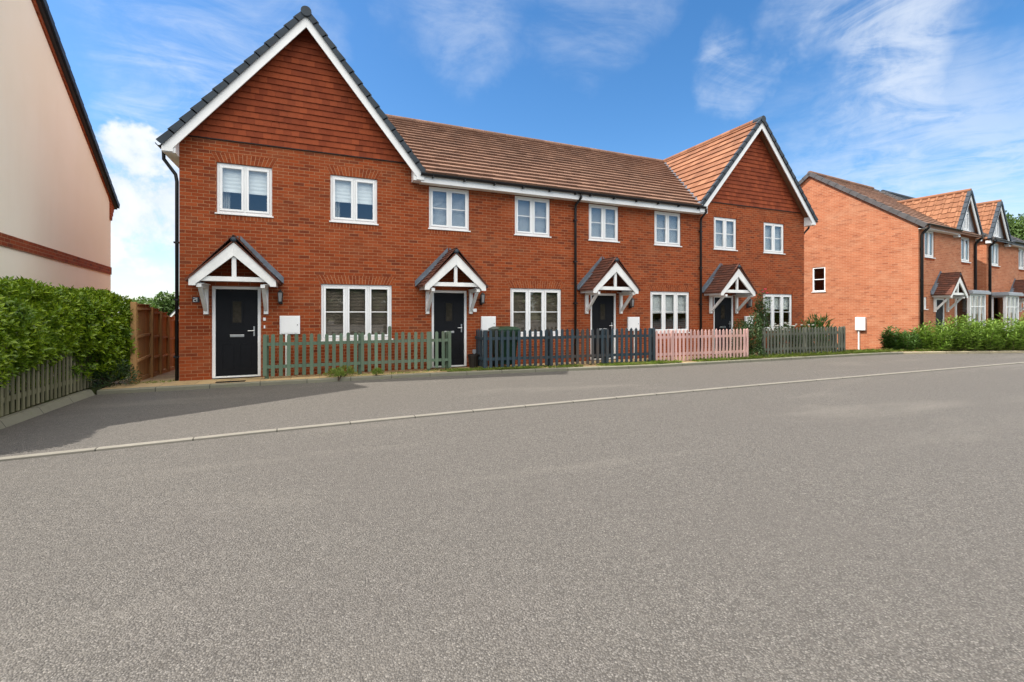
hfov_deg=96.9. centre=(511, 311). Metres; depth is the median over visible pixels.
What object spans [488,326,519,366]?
wheelie bin
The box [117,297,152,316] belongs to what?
tree
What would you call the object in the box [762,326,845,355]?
picket fence
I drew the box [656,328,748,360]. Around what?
picket fence
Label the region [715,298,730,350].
door
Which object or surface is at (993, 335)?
garden shrub
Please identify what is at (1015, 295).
bay window
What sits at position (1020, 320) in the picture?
garden shrub
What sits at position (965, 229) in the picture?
window
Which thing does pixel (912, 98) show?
sky
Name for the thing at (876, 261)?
detached house
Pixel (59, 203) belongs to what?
rendered house
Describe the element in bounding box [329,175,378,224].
window
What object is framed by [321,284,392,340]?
window
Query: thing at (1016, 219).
tree
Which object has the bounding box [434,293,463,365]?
door
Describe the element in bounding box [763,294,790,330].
window
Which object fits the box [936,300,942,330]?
door
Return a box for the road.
[0,353,1023,681]
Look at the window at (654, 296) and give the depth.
15.26 m
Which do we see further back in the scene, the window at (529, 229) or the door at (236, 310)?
the window at (529, 229)
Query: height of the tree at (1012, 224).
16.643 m
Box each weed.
[319,365,359,376]
[332,370,344,380]
[371,367,383,375]
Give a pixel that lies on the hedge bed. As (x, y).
(94, 389)
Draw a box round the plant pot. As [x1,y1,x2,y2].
[468,354,478,367]
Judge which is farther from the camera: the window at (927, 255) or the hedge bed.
the window at (927, 255)
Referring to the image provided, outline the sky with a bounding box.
[47,0,1023,312]
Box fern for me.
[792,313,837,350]
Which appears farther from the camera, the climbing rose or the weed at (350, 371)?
the climbing rose
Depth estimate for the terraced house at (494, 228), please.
12.86 m
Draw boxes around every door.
[216,289,257,375]
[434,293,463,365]
[592,296,612,357]
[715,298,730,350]
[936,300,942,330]
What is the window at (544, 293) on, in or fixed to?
in the terraced house at (494, 228)
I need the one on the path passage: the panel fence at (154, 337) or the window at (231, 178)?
the panel fence at (154, 337)
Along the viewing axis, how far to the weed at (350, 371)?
10.48 m
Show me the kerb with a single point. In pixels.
(215, 385)
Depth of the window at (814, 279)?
21.80 m
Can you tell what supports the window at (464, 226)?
in the terraced house at (494, 228)
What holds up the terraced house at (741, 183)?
on the ground
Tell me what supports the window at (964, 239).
in the detached house at (876, 261)
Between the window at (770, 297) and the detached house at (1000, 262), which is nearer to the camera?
the window at (770, 297)
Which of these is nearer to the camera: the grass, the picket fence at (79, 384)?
the picket fence at (79, 384)
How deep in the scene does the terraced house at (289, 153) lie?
10.68 m
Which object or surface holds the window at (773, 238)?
in the terraced house at (741, 183)
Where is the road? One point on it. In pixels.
(864, 529)
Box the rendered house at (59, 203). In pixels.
[0,0,119,391]
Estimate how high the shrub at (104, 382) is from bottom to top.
1.394 m
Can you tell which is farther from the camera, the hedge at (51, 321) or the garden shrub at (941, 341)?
the garden shrub at (941, 341)
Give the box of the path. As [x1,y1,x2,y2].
[102,351,893,388]
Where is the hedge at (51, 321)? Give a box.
[0,275,140,399]
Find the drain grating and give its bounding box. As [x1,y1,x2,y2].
[215,380,245,382]
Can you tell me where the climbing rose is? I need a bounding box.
[749,288,771,346]
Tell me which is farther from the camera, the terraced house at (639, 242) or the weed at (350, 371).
the terraced house at (639, 242)
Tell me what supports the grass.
on the path
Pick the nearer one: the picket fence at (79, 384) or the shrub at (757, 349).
the picket fence at (79, 384)
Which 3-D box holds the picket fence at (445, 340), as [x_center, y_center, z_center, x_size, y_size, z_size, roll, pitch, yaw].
[-3.635,0.947,11.110,4.310,1.205,0.423,0,0,-23]
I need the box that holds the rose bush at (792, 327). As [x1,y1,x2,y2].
[766,322,817,353]
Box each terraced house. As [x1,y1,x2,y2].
[155,6,426,380]
[386,114,582,369]
[514,135,706,360]
[663,115,817,354]
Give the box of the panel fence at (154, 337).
[130,302,174,383]
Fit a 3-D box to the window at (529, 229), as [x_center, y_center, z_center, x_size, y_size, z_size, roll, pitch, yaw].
[0.579,-2.759,13.236,1.190,1.142,0.195,0,0,-23]
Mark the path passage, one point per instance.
(168, 376)
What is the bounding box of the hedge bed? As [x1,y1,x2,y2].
[0,374,125,416]
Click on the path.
(190, 382)
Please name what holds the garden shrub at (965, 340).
on the garden bed
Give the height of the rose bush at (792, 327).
1.212 m
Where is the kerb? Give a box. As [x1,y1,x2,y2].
[96,352,902,394]
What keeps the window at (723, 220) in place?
in the terraced house at (741, 183)
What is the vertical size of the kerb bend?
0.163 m
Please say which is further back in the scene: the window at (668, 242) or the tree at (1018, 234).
the tree at (1018, 234)
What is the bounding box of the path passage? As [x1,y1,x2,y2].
[111,369,174,383]
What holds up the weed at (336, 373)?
on the road
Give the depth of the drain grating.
9.71 m
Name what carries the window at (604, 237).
in the terraced house at (639, 242)
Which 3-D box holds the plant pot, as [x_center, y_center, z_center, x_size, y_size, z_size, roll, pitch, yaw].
[-1.033,1.318,12.182,0.324,0.360,0.316,0,0,-23]
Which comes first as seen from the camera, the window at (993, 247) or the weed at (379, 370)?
the weed at (379, 370)
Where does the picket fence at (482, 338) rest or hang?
on the path
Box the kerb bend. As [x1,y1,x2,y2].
[903,351,1023,353]
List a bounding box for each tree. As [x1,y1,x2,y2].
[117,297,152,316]
[132,291,174,315]
[1005,210,1022,238]
[1006,213,1023,228]
[1008,213,1023,240]
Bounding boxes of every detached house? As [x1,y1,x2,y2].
[799,171,990,351]
[881,190,1023,339]
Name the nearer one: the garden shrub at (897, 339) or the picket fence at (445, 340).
the picket fence at (445, 340)
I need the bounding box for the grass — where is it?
[134,348,1020,383]
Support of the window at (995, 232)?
in the detached house at (1000, 262)
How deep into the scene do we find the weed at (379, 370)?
10.66 m
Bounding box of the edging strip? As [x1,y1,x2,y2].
[0,362,1023,461]
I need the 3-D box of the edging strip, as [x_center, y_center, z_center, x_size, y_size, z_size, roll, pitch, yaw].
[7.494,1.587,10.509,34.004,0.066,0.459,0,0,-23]
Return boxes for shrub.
[72,324,142,389]
[725,312,767,356]
[877,325,921,351]
[912,318,956,350]
[939,314,984,350]
[968,320,1010,350]
[981,313,1023,350]
[1010,313,1023,350]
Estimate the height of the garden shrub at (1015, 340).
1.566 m
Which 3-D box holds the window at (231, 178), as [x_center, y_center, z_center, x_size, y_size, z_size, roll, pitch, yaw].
[-6.132,-2.769,10.451,1.160,1.162,0.300,0,0,-23]
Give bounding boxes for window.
[215,162,273,217]
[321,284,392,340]
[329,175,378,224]
[428,186,470,231]
[510,288,560,336]
[514,196,550,237]
[588,204,619,242]
[650,291,689,333]
[654,211,681,246]
[713,217,737,250]
[763,222,785,254]
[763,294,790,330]
[811,267,825,292]
[925,231,935,258]
[955,290,990,328]
[961,237,970,262]
[963,212,970,231]
[992,242,1000,266]
[992,292,1023,330]
[993,220,1000,237]
[1019,248,1023,269]
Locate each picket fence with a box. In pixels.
[0,339,91,415]
[263,326,450,378]
[475,327,655,367]
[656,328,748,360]
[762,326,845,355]
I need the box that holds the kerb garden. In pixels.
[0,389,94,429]
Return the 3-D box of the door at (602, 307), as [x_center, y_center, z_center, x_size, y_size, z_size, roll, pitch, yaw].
[2.835,0.465,14.165,0.808,1.947,0.104,0,0,-23]
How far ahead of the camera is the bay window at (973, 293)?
20.00 m
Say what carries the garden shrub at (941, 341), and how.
on the garden bed
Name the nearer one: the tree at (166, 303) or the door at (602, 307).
the door at (602, 307)
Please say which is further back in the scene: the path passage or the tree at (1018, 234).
the tree at (1018, 234)

